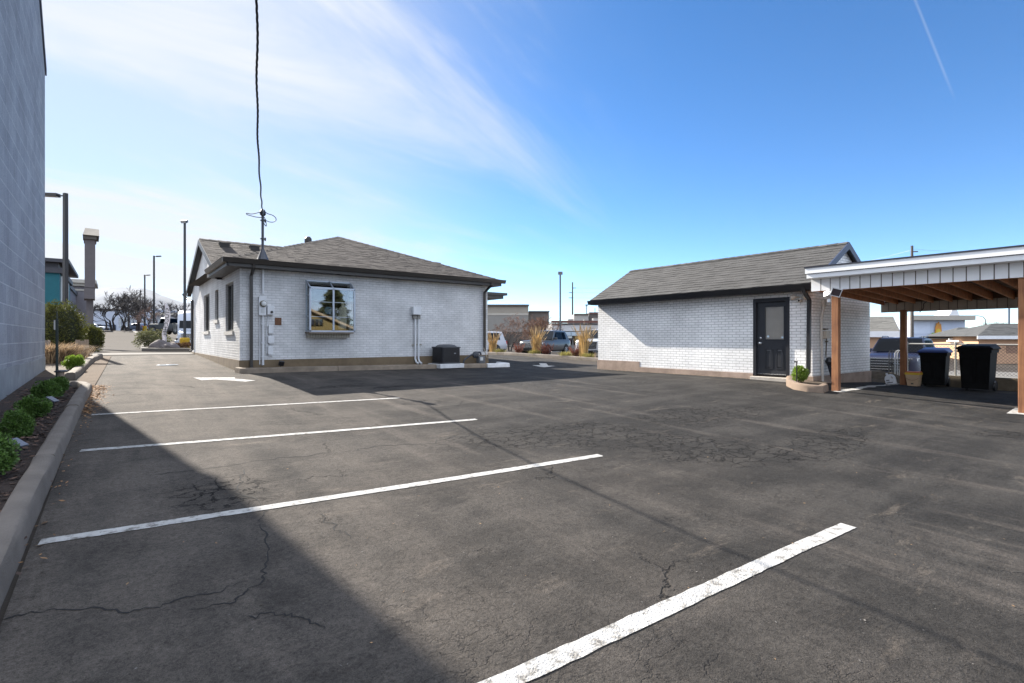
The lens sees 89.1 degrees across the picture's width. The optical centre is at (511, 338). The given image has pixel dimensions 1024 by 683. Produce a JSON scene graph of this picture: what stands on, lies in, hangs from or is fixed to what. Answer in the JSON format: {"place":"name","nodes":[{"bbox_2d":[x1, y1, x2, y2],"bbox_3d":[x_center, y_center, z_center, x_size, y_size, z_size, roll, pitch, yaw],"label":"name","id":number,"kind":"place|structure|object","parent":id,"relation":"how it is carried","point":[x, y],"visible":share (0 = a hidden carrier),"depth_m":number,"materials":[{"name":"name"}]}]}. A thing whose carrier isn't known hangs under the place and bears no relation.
{"place":"outdoors","nodes":[
{"label":"outdoors","id":0,"kind":"place"},
{"bbox_2d":[0,373,76,574],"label":"mulch bed","id":1,"kind":"object","parent":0,"point":[5,484],"visible":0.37,"depth_m":6.39,"materials":[{"name":"brown wood"}]},
{"bbox_2d":[0,432,22,474],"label":"globe shrub","id":2,"kind":"object","parent":1,"relation":"on","point":[9,458],"visible":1,"depth_m":4.61,"materials":[{"name":"green plant"}]},
{"bbox_2d":[0,409,35,438],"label":"globe shrub","id":3,"kind":"object","parent":1,"relation":"on","point":[18,423],"visible":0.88,"depth_m":6.09,"materials":[{"name":"green plant"}]},
{"bbox_2d":[13,394,52,417],"bbox_3d":[-6.763,0.981,7.348,0.436,0.398,0.445,0,0,-37],"label":"globe shrub","id":4,"kind":"object","parent":1,"relation":"on","point":[33,407],"visible":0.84,"depth_m":7.27,"materials":[{"name":"green plant"}]},
{"bbox_2d":[30,380,64,398],"bbox_3d":[-8.051,0.918,8.993,0.457,0.421,0.409,0,0,-7],"label":"globe shrub","id":5,"kind":"object","parent":1,"relation":"on","point":[43,389],"visible":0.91,"depth_m":8.91,"materials":[{"name":"green plant"}]},
{"bbox_2d":[54,312,57,376],"bbox_3d":[-10.374,0.252,11.834,0.080,1.712,0.060,0,0,-37],"label":"metal post","id":6,"kind":"object","parent":1,"relation":"on","point":[56,341],"visible":0.76,"depth_m":11.82,"materials":[{"name":"black metal"}]},
{"bbox_2d":[47,376,70,391],"bbox_3d":[-8.586,0.892,9.810,0.398,0.384,0.381,0,0,-37],"label":"globe shrub","id":7,"kind":"object","parent":1,"relation":"on","point":[63,382],"visible":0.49,"depth_m":9.82,"materials":[{"name":"green plant"}]},
{"bbox_2d":[35,357,87,376],"bbox_3d":[-15.128,0.808,14.871,5.000,0.260,9.000,0,0,-37],"label":"dirt bed","id":8,"kind":"object","parent":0,"point":[49,370],"visible":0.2,"depth_m":14.28,"materials":[{"name":"brown soil"}]},
{"bbox_2d":[45,341,99,362],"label":"dry grass","id":9,"kind":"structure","parent":8,"relation":"on","point":[66,350],"depth_m":16.59,"materials":[{"name":"plant"}]},
{"bbox_2d":[61,354,85,369],"bbox_3d":[-12.264,0.681,14.543,0.550,0.499,0.588,0,0,-37],"label":"globe shrub","id":10,"kind":"object","parent":8,"relation":"on","point":[72,361],"visible":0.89,"depth_m":14.42,"materials":[{"name":"green plant"}]},
{"bbox_2d":[79,356,110,385],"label":"sidewalk","id":11,"kind":"structure","parent":0,"point":[92,373],"depth_m":14.51,"materials":[{"name":"beige concrete"}]},
{"bbox_2d":[88,353,192,354],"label":"sidewalk","id":12,"kind":"structure","parent":0,"point":[135,353],"depth_m":22.51,"materials":[{"name":"concrete"}]},
{"bbox_2d":[93,287,190,311],"bbox_3d":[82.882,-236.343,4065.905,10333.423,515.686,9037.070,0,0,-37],"label":"mountains","id":13,"kind":"structure","parent":0,"point":[100,297],"depth_m":4824.13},
{"bbox_2d":[488,329,501,351],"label":"feather grass","id":14,"kind":"object","parent":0,"point":[492,345],"depth_m":32.42,"materials":[{"name":"beige plant"}]},
{"bbox_2d":[0,330,1017,625],"bbox_3d":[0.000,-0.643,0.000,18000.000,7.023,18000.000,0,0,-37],"label":"ground","id":15,"kind":"structure","parent":0,"point":[118,342],"depth_m":29.15,"materials":[{"name":"grey concrete"}]},
{"bbox_2d":[0,0,46,400],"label":"commercial building","id":16,"kind":"structure","parent":15,"relation":"on","point":[23,69],"depth_m":10.88,"materials":[{"name":"paint"}]},
{"bbox_2d":[0,381,91,608],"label":"kerb","id":17,"kind":"structure","parent":15,"relation":"on","point":[21,511],"depth_m":4.05,"materials":[{"name":"concrete"}]},
{"bbox_2d":[45,192,68,307],"bbox_3d":[-22.420,-3.219,25.500,1.266,7.803,0.272,0,0,0],"label":"light pole","id":18,"kind":"object","parent":15,"relation":"on","point":[65,277],"visible":0.73,"depth_m":25.43,"materials":[{"name":"brown metal"}]},
{"bbox_2d":[45,258,78,306],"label":"shop building","id":19,"kind":"structure","parent":15,"relation":"on","point":[53,278],"depth_m":59.72,"materials":[{"name":"teal paint"}]},
{"bbox_2d":[45,299,89,345],"bbox_3d":[-20.397,-0.444,23.500,2.084,2.762,2.075,0,0,-37],"label":"evergreen shrub","id":20,"kind":"object","parent":15,"relation":"on","point":[70,329],"visible":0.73,"depth_m":23.18,"materials":[{"name":"green plant"}]},
{"bbox_2d":[64,354,102,379],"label":"kerb","id":21,"kind":"structure","parent":15,"relation":"on","point":[75,372],"depth_m":14.17,"materials":[{"name":"concrete"}]},
{"bbox_2d":[70,279,97,325],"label":"shop building","id":22,"kind":"structure","parent":15,"relation":"on","point":[77,293],"depth_m":90.64,"materials":[{"name":"paint"}]},
{"bbox_2d":[83,228,98,325],"bbox_3d":[-29.146,-3.317,36.000,0.868,8.572,2.800,0,0,-39],"label":"pylon sign","id":23,"kind":"object","parent":15,"relation":"on","point":[90,237],"visible":0.87,"depth_m":35.20,"materials":[{"name":"paint"}]},
{"bbox_2d":[82,323,105,351],"bbox_3d":[-20.654,0.033,25.509,1.191,1.584,1.174,0,0,-37],"label":"evergreen shrub","id":24,"kind":"object","parent":15,"relation":"on","point":[96,336],"visible":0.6,"depth_m":25.37,"materials":[{"name":"green plant"}]},
{"bbox_2d":[93,292,138,330],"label":"bare tree","id":25,"kind":"object","parent":15,"relation":"on","point":[104,312],"visible":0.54,"depth_m":95.07,"materials":[{"name":"brown plant"}]},
{"bbox_2d":[113,290,148,330],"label":"bare tree","id":26,"kind":"object","parent":15,"relation":"on","point":[137,326],"visible":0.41,"depth_m":97.10,"materials":[{"name":"brown plant"}]},
{"bbox_2d":[105,285,158,330],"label":"bare tree","id":27,"kind":"object","parent":15,"relation":"on","point":[123,299],"visible":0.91,"depth_m":91.46,"materials":[{"name":"brown plant"}]},
{"bbox_2d":[93,309,176,330],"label":"building","id":28,"kind":"structure","parent":15,"relation":"on","point":[117,321],"depth_m":150.00,"materials":[{"name":"white paint"}]},
{"bbox_2d":[133,300,157,323],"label":"bare tree","id":29,"kind":"object","parent":15,"relation":"on","point":[146,306],"visible":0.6,"depth_m":91.60,"materials":[{"name":"brown plant"}]},
{"bbox_2d":[142,275,149,330],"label":"light pole","id":30,"kind":"object","parent":15,"relation":"on","point":[144,327],"visible":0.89,"depth_m":99.90,"materials":[{"name":"grey metal"}]},
{"bbox_2d":[132,305,160,326],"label":"bare tree","id":31,"kind":"object","parent":15,"relation":"on","point":[140,319],"visible":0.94,"depth_m":84.11,"materials":[{"name":"brown plant"}]},
{"bbox_2d":[153,256,160,323],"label":"light pole","id":32,"kind":"object","parent":15,"relation":"on","point":[154,288],"visible":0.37,"depth_m":75.92,"materials":[{"name":"grey metal"}]},
{"bbox_2d":[148,318,177,334],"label":"pickup truck","id":33,"kind":"object","parent":15,"relation":"on","point":[160,326],"visible":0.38,"depth_m":61.35,"materials":[{"name":"black paint"}]},
{"bbox_2d":[140,342,191,351],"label":"kerb","id":34,"kind":"structure","parent":15,"relation":"on","point":[143,349],"depth_m":26.41,"materials":[{"name":"concrete"}]},
{"bbox_2d":[155,301,177,317],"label":"bare tree","id":35,"kind":"object","parent":15,"relation":"on","point":[170,307],"visible":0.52,"depth_m":102.75,"materials":[{"name":"brown plant"}]},
{"bbox_2d":[173,311,190,342],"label":"semi truck","id":36,"kind":"object","parent":15,"relation":"on","point":[180,325],"visible":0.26,"depth_m":56.35,"materials":[{"name":"white metal"}]},
{"bbox_2d":[182,236,506,369],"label":"brick house","id":37,"kind":"structure","parent":15,"relation":"on","point":[379,292],"depth_m":17.38,"materials":[{"name":"white brick"}]},
{"bbox_2d":[202,295,209,333],"bbox_3d":[-11.801,-0.923,20.261,0.270,1.535,1.690,0,0,-37],"label":"window","id":38,"kind":"structure","parent":37,"relation":"in","point":[207,331],"depth_m":20.76,"materials":[{"name":"black glass"}]},
{"bbox_2d":[224,283,233,334],"bbox_3d":[-8.721,-0.913,16.227,0.270,1.615,1.540,0,0,-37],"label":"window","id":39,"kind":"structure","parent":37,"relation":"in","point":[230,331],"depth_m":16.59,"materials":[{"name":"black glass"}]},
{"bbox_2d":[246,209,276,259],"bbox_3d":[-7.214,-2.910,14.975,0.814,1.619,0.340,0,0,-37],"label":"service mast","id":40,"kind":"object","parent":37,"relation":"attached to","point":[262,255],"visible":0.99,"depth_m":14.96,"materials":[{"name":"grey metal"}]},
{"bbox_2d":[255,0,263,214],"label":"overhead cable","id":41,"kind":"object","parent":40,"relation":"attached to","point":[257,52],"visible":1,"depth_m":8.32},
{"bbox_2d":[258,269,266,364],"bbox_3d":[-7.225,-0.635,15.080,0.206,2.830,0.260,0,0,-37],"label":"electric meter","id":42,"kind":"object","parent":37,"relation":"attached to","point":[262,303],"visible":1,"depth_m":15.11,"materials":[{"name":"paint"}]},
{"bbox_2d":[266,306,273,353],"bbox_3d":[-7.084,-0.248,15.241,0.192,1.397,0.175,0,0,-37],"label":"control box","id":43,"kind":"object","parent":37,"relation":"attached to","point":[269,310],"visible":0.99,"depth_m":15.22,"materials":[{"name":"paint"}]},
{"bbox_2d":[305,280,354,337],"bbox_3d":[-5.641,-0.905,16.176,1.425,1.770,0.440,0,0,-37],"label":"garden window","id":44,"kind":"structure","parent":37,"relation":"in","point":[333,333],"depth_m":16.05,"materials":[{"name":"metal"}]},
{"bbox_2d":[338,302,346,328],"bbox_3d":[-5.369,-0.720,16.459,0.260,0.840,0.253,0,0,-37],"label":"ceramic jar","id":45,"kind":"object","parent":37,"relation":"in","point":[342,318],"visible":0.98,"depth_m":16.36,"materials":[{"name":"ceramic"}]},
{"bbox_2d":[411,307,421,363],"bbox_3d":[-3.292,-0.092,18.109,0.395,2.004,0.217,0,0,-37],"label":"disconnect box","id":46,"kind":"object","parent":37,"relation":"attached to","point":[415,312],"visible":0.98,"depth_m":18.08,"materials":[{"name":"paint"}]},
{"bbox_2d":[488,331,506,351],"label":"parked van","id":47,"kind":"object","parent":15,"relation":"on","point":[501,342],"visible":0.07,"depth_m":41.40,"materials":[{"name":"white metal"}]},
{"bbox_2d":[488,304,528,345],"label":"commercial building","id":48,"kind":"structure","parent":15,"relation":"on","point":[498,314],"depth_m":91.91,"materials":[{"name":"beige paint"}]},
{"bbox_2d":[490,312,530,350],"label":"bare tree","id":49,"kind":"object","parent":15,"relation":"on","point":[511,325],"visible":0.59,"depth_m":61.92,"materials":[{"name":"brown plant"}]},
{"bbox_2d":[528,311,549,331],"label":"commercial building","id":50,"kind":"structure","parent":15,"relation":"on","point":[540,314],"depth_m":96.00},
{"bbox_2d":[521,314,562,339],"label":"bare tree","id":51,"kind":"object","parent":15,"relation":"on","point":[540,323],"visible":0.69,"depth_m":55.27,"materials":[{"name":"brown plant"}]},
{"bbox_2d":[520,330,570,354],"bbox_3d":[2.511,0.341,38.467,2.210,1.972,4.940,0,0,31],"label":"parked suv","id":52,"kind":"object","parent":15,"relation":"on","point":[560,340],"visible":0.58,"depth_m":37.96,"materials":[{"name":"silver paint"}]},
{"bbox_2d":[558,272,562,352],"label":"light pole","id":53,"kind":"object","parent":15,"relation":"on","point":[560,273],"visible":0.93,"depth_m":54.92,"materials":[{"name":"metal"}]},
{"bbox_2d":[546,321,597,352],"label":"diner","id":54,"kind":"structure","parent":15,"relation":"on","point":[568,329],"depth_m":61.77,"materials":[{"name":"white glass"}]},
{"bbox_2d":[571,314,588,320],"bbox_3d":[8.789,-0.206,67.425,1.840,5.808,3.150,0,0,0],"label":"roof plant","id":55,"kind":"object","parent":54,"relation":"on","point":[578,317],"visible":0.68,"depth_m":66.00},
{"bbox_2d":[575,329,597,355],"bbox_3d":[5.680,0.307,33.893,2.180,1.912,4.740,0,0,25],"label":"parked suv","id":56,"kind":"object","parent":15,"relation":"on","point":[593,346],"visible":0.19,"depth_m":31.80,"materials":[{"name":"white paint"}]},
{"bbox_2d":[587,242,870,382],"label":"brick garage","id":57,"kind":"structure","parent":15,"relation":"on","point":[745,316],"depth_m":15.43,"materials":[{"name":"white brick"}]},
{"bbox_2d":[757,301,785,375],"bbox_3d":[7.113,0.014,14.256,0.130,2.022,0.814,0,0,-37],"label":"door","id":58,"kind":"structure","parent":57,"relation":"in","point":[771,316],"depth_m":14.28,"materials":[{"name":"wood"}]},
{"bbox_2d":[820,300,825,381],"bbox_3d":[8.154,0.090,13.647,0.254,2.209,0.082,0,0,-37],"label":"conduit pipe","id":59,"kind":"object","parent":57,"relation":"attached to","point":[823,304],"visible":0.92,"depth_m":13.59,"materials":[{"name":"plastic"}]},
{"bbox_2d":[823,328,829,356],"bbox_3d":[8.328,0.123,13.774,0.230,0.771,0.110,0,0,-37],"label":"faucet box","id":60,"kind":"object","parent":57,"relation":"attached to","point":[826,335],"visible":0.85,"depth_m":13.72,"materials":[{"name":"beige plastic"}]},
{"bbox_2d":[870,316,899,347],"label":"tan house","id":61,"kind":"structure","parent":15,"relation":"on","point":[880,327],"depth_m":47.16,"materials":[{"name":"paint"}]},
{"bbox_2d":[910,246,917,336],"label":"utility pole","id":62,"kind":"object","parent":15,"relation":"on","point":[912,322],"visible":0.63,"depth_m":61.88,"materials":[{"name":"brown wood"}]},
{"bbox_2d":[896,310,975,336],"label":"commercial building","id":63,"kind":"structure","parent":15,"relation":"on","point":[937,322],"depth_m":83.92,"materials":[{"name":"white paint"}]},
{"bbox_2d":[922,327,967,342],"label":"peach house","id":64,"kind":"structure","parent":15,"relation":"on","point":[950,340],"depth_m":44.10,"materials":[{"name":"paint"}]},
{"bbox_2d":[898,373,1017,391],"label":"retaining wall","id":65,"kind":"structure","parent":15,"relation":"on","point":[1007,384],"depth_m":14.16,"materials":[{"name":"concrete"}]},
{"bbox_2d":[907,342,1017,376],"bbox_3d":[15.521,0.700,11.442,0.064,1.200,11.352,0,0,-37],"label":"chain link fence","id":66,"kind":"object","parent":65,"relation":"on","point":[955,365],"visible":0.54,"depth_m":15.01,"materials":[{"name":"grey metal"}]},
{"bbox_2d":[926,324,1017,363],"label":"peach house","id":67,"kind":"structure","parent":15,"relation":"on","point":[996,334],"depth_m":40.45,"materials":[{"name":"paint"}]},
{"bbox_2d":[0,355,1023,682],"bbox_3d":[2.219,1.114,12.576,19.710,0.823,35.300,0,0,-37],"label":"parking lot","id":68,"kind":"structure","parent":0,"point":[932,545],"depth_m":3.84,"materials":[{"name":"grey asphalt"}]},
{"bbox_2d":[18,389,102,568],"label":"leaf litter","id":69,"kind":"object","parent":68,"relation":"on","point":[64,470],"visible":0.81,"depth_m":5.28,"materials":[{"name":"brown plant"}]},
{"bbox_2d":[81,384,110,415],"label":"leaf litter","id":70,"kind":"object","parent":68,"relation":"on","point":[95,387],"visible":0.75,"depth_m":9.40,"materials":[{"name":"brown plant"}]},
{"bbox_2d":[2,581,239,619],"bbox_3d":[-2.020,1.402,2.738,1.083,0.015,0.185,0,0,-21],"label":"pavement crack","id":71,"kind":"object","parent":68,"relation":"on","point":[117,610],"visible":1,"depth_m":2.69,"materials":[{"name":"black asphalt"}]},
{"bbox_2d":[196,377,254,381],"bbox_3d":[-7.190,1.018,12.976,1.805,0.047,0.824,0,0,5],"label":"painted arrow","id":72,"kind":"object","parent":68,"relation":"on","point":[219,378],"visible":1,"depth_m":12.97,"materials":[{"name":"paint"}]},
{"bbox_2d":[190,527,269,609],"bbox_3d":[-1.635,1.397,3.310,0.288,0.036,1.176,0,0,-10],"label":"pavement crack","id":73,"kind":"object","parent":68,"relation":"on","point":[267,534],"visible":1,"depth_m":3.11,"materials":[{"name":"black asphalt"}]},
{"bbox_2d":[92,397,398,414],"bbox_3d":[-4.307,1.171,9.116,4.813,0.030,0.122,0,0,-31],"label":"parking stripe","id":74,"kind":"object","parent":68,"relation":"on","point":[239,406],"visible":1,"depth_m":8.91,"materials":[{"name":"paint"}]},
{"bbox_2d":[79,419,476,451],"bbox_3d":[-2.687,1.265,7.011,4.894,0.032,0.127,0,0,-30],"label":"parking stripe","id":75,"kind":"object","parent":68,"relation":"on","point":[119,447],"visible":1,"depth_m":6.70,"materials":[{"name":"paint"}]},
{"bbox_2d":[249,612,324,627],"bbox_3d":[-1.132,1.427,2.653,0.441,0.012,0.096,0,0,10],"label":"pavement crack","id":76,"kind":"object","parent":68,"relation":"on","point":[309,620],"visible":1,"depth_m":2.67,"materials":[{"name":"black asphalt"}]},
{"bbox_2d":[38,454,601,544],"bbox_3d":[-1.053,1.366,4.796,4.964,0.024,0.119,0,0,-32],"label":"parking stripe","id":77,"kind":"object","parent":68,"relation":"on","point":[156,524],"visible":1,"depth_m":4.27,"materials":[{"name":"paint"}]},
{"bbox_2d":[235,363,486,372],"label":"kerb","id":78,"kind":"structure","parent":68,"relation":"on","point":[331,368],"depth_m":15.99,"materials":[{"name":"concrete"}]},
{"bbox_2d":[428,344,463,368],"bbox_3d":[-2.335,0.627,18.385,0.960,0.820,0.900,0,0,-37],"label":"air conditioner","id":79,"kind":"object","parent":68,"relation":"on","point":[446,356],"visible":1,"depth_m":18.08,"materials":[{"name":"paint"}]},
{"bbox_2d":[486,362,509,367],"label":"painted kerb","id":80,"kind":"structure","parent":68,"relation":"on","point":[499,364],"depth_m":19.49,"materials":[{"name":"concrete"}]},
{"bbox_2d":[488,352,597,360],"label":"kerb","id":81,"kind":"structure","parent":68,"relation":"on","point":[548,356],"depth_m":28.10,"materials":[{"name":"concrete"}]},
{"bbox_2d":[478,523,856,682],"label":"parking stripe","id":82,"kind":"object","parent":68,"relation":"on","point":[540,665],"visible":1,"depth_m":2.74,"materials":[{"name":"paint"}]},
{"bbox_2d":[786,376,828,392],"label":"kerb","id":83,"kind":"structure","parent":68,"relation":"on","point":[791,383],"depth_m":12.04,"materials":[{"name":"concrete"}]},
{"bbox_2d":[797,380,826,384],"bbox_3d":[7.598,1.113,13.357,0.833,0.078,3.050,0,0,28],"label":"dirt bed","id":84,"kind":"object","parent":68,"relation":"on","point":[817,382],"visible":0.25,"depth_m":12.98,"materials":[{"name":"brown soil"}]},
{"bbox_2d":[791,365,809,382],"bbox_3d":[7.179,0.906,12.951,0.395,0.535,0.426,0,0,-8],"label":"globe shrub","id":85,"kind":"object","parent":84,"relation":"on","point":[802,373],"visible":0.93,"depth_m":12.88,"materials":[{"name":"green plant"}]},
{"bbox_2d":[825,357,831,379],"bbox_3d":[8.379,0.852,13.664,0.313,0.711,0.194,0,0,-18],"label":"rolled parasol","id":86,"kind":"object","parent":68,"relation":"on","point":[828,361],"visible":0.58,"depth_m":13.61,"materials":[{"name":"fabric"}]},
{"bbox_2d":[834,384,897,391],"bbox_3d":[9.600,1.291,13.768,5.512,0.135,0.297,0,0,-41],"label":"painted mark","id":87,"kind":"object","parent":68,"relation":"on","point":[856,388],"visible":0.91,"depth_m":12.97,"materials":[{"name":"paint"}]},
{"bbox_2d":[870,370,899,383],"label":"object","id":88,"kind":"object","parent":68,"relation":"on","point":[878,375],"visible":0.12,"depth_m":16.01,"materials":[{"name":"concrete"}]},
{"bbox_2d":[887,350,899,375],"bbox_3d":[11.809,0.753,16.000,0.104,0.795,0.428,0,0,-37],"label":"hoop edging","id":89,"kind":"object","parent":88,"relation":"on","point":[894,369],"visible":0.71,"depth_m":16.01,"materials":[{"name":"paint"}]},
{"bbox_2d":[885,373,896,383],"bbox_3d":[11.055,1.194,15.175,0.291,0.343,0.124,0,0,45],"label":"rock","id":90,"kind":"object","parent":68,"relation":"on","point":[890,378],"visible":0.95,"depth_m":15.13,"materials":[{"name":"white stone"}]},
{"bbox_2d":[804,245,1023,412],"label":"carport","id":91,"kind":"object","parent":68,"relation":"on","point":[963,280],"visible":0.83,"depth_m":11.79,"materials":[{"name":"white wood"}]},
{"bbox_2d":[823,287,842,301],"bbox_3d":[7.471,-1.020,12.109,0.192,0.343,0.412,0,0,-37],"label":"flood light","id":92,"kind":"object","parent":91,"relation":"attached to","point":[835,292],"visible":1,"depth_m":12.06,"materials":[{"name":"paint"}]},
{"bbox_2d":[905,371,922,385],"bbox_3d":[11.422,1.152,14.784,0.341,0.415,0.340,0,0,-37],"label":"bucket","id":93,"kind":"object","parent":68,"relation":"on","point":[913,378],"visible":0.98,"depth_m":14.69,"materials":[{"name":"beige plastic"}]},
{"bbox_2d":[917,347,952,386],"bbox_3d":[12.169,0.832,14.954,0.783,1.124,0.710,0,0,-41],"label":"wheeled bin","id":94,"kind":"object","parent":68,"relation":"on","point":[934,362],"visible":1,"depth_m":14.75,"materials":[{"name":"black plastic"}]},
{"bbox_2d":[955,344,1000,390],"bbox_3d":[12.440,0.778,13.874,0.783,1.254,0.770,0,0,-34],"label":"wheeled bin","id":95,"kind":"object","parent":68,"relation":"on","point":[978,363],"visible":1,"depth_m":13.67,"materials":[{"name":"black plastic"}]},
{"bbox_2d":[42,0,1023,327],"label":"sky","id":96,"kind":"structure","parent":0,"point":[522,143],"materials":[{"name":"blue"}]},
{"bbox_2d":[528,325,549,351],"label":"feather grass","id":97,"kind":"object","parent":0,"point":[537,340],"depth_m":29.37,"materials":[{"name":"beige plant"}]},
{"bbox_2d":[571,322,597,355],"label":"feather grass","id":98,"kind":"object","parent":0,"point":[583,339],"depth_m":26.58,"materials":[{"name":"beige plant"}]},
{"bbox_2d":[949,370,1017,377],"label":"neighbour pavement","id":99,"kind":"structure","parent":0,"point":[1004,375],"depth_m":27.26,"materials":[{"name":"concrete"}]},
{"bbox_2d":[870,336,934,372],"bbox_3d":[16.568,0.911,22.121,4.990,2.032,2.260,0,0,-43],"label":"parked suv","id":100,"kind":"object","parent":99,"relation":"on","point":[881,349],"visible":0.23,"depth_m":21.32,"materials":[{"name":"grey paint"}]},
{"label":"dirt bed","id":101,"kind":"structure","parent":0,"visible":0},
{"bbox_2d":[463,348,486,362],"bbox_3d":[-1.358,0.688,19.292,0.985,0.676,0.256,0,0,-37],"label":"gas meter","id":102,"kind":"object","parent":101,"relation":"on","point":[479,359],"visible":0.87,"depth_m":19.31,"materials":[{"name":"grey metal"}]},
{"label":"planting bed","id":103,"kind":"structure","parent":0,"visible":0},
{"bbox_2d":[132,328,171,348],"bbox_3d":[-26.910,0.042,39.053,2.401,1.690,2.183,0,0,-6],"label":"evergreen shrub","id":104,"kind":"object","parent":103,"relation":"on","point":[150,336],"visible":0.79,"depth_m":38.54,"materials":[{"name":"green plant"}]},
{"bbox_2d":[149,340,166,347],"bbox_3d":[-25.084,0.439,36.955,1.158,0.705,0.974,0,0,-37],"label":"boulder","id":105,"kind":"object","parent":103,"relation":"on","point":[157,344],"visible":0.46,"depth_m":36.60,"materials":[{"name":"grey stone"}]},
{"bbox_2d":[162,303,170,340],"bbox_3d":[-24.894,-0.925,37.488,0.620,3.293,0.244,0,0,0],"label":"feather flag","id":106,"kind":"object","parent":103,"relation":"on","point":[166,322],"visible":0.99,"depth_m":37.45,"materials":[{"name":"fabric"}]},
{"bbox_2d":[179,220,189,343],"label":"light pole","id":107,"kind":"object","parent":103,"relation":"on","point":[184,339],"visible":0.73,"depth_m":41.95,"materials":[{"name":"metal"}]},
{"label":"planting bed","id":108,"kind":"structure","parent":0,"visible":0},
{"bbox_2d":[535,341,553,353],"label":"barberry shrub","id":109,"kind":"object","parent":108,"relation":"on","point":[545,351],"visible":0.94,"depth_m":28.82,"materials":[{"name":"red plant"}]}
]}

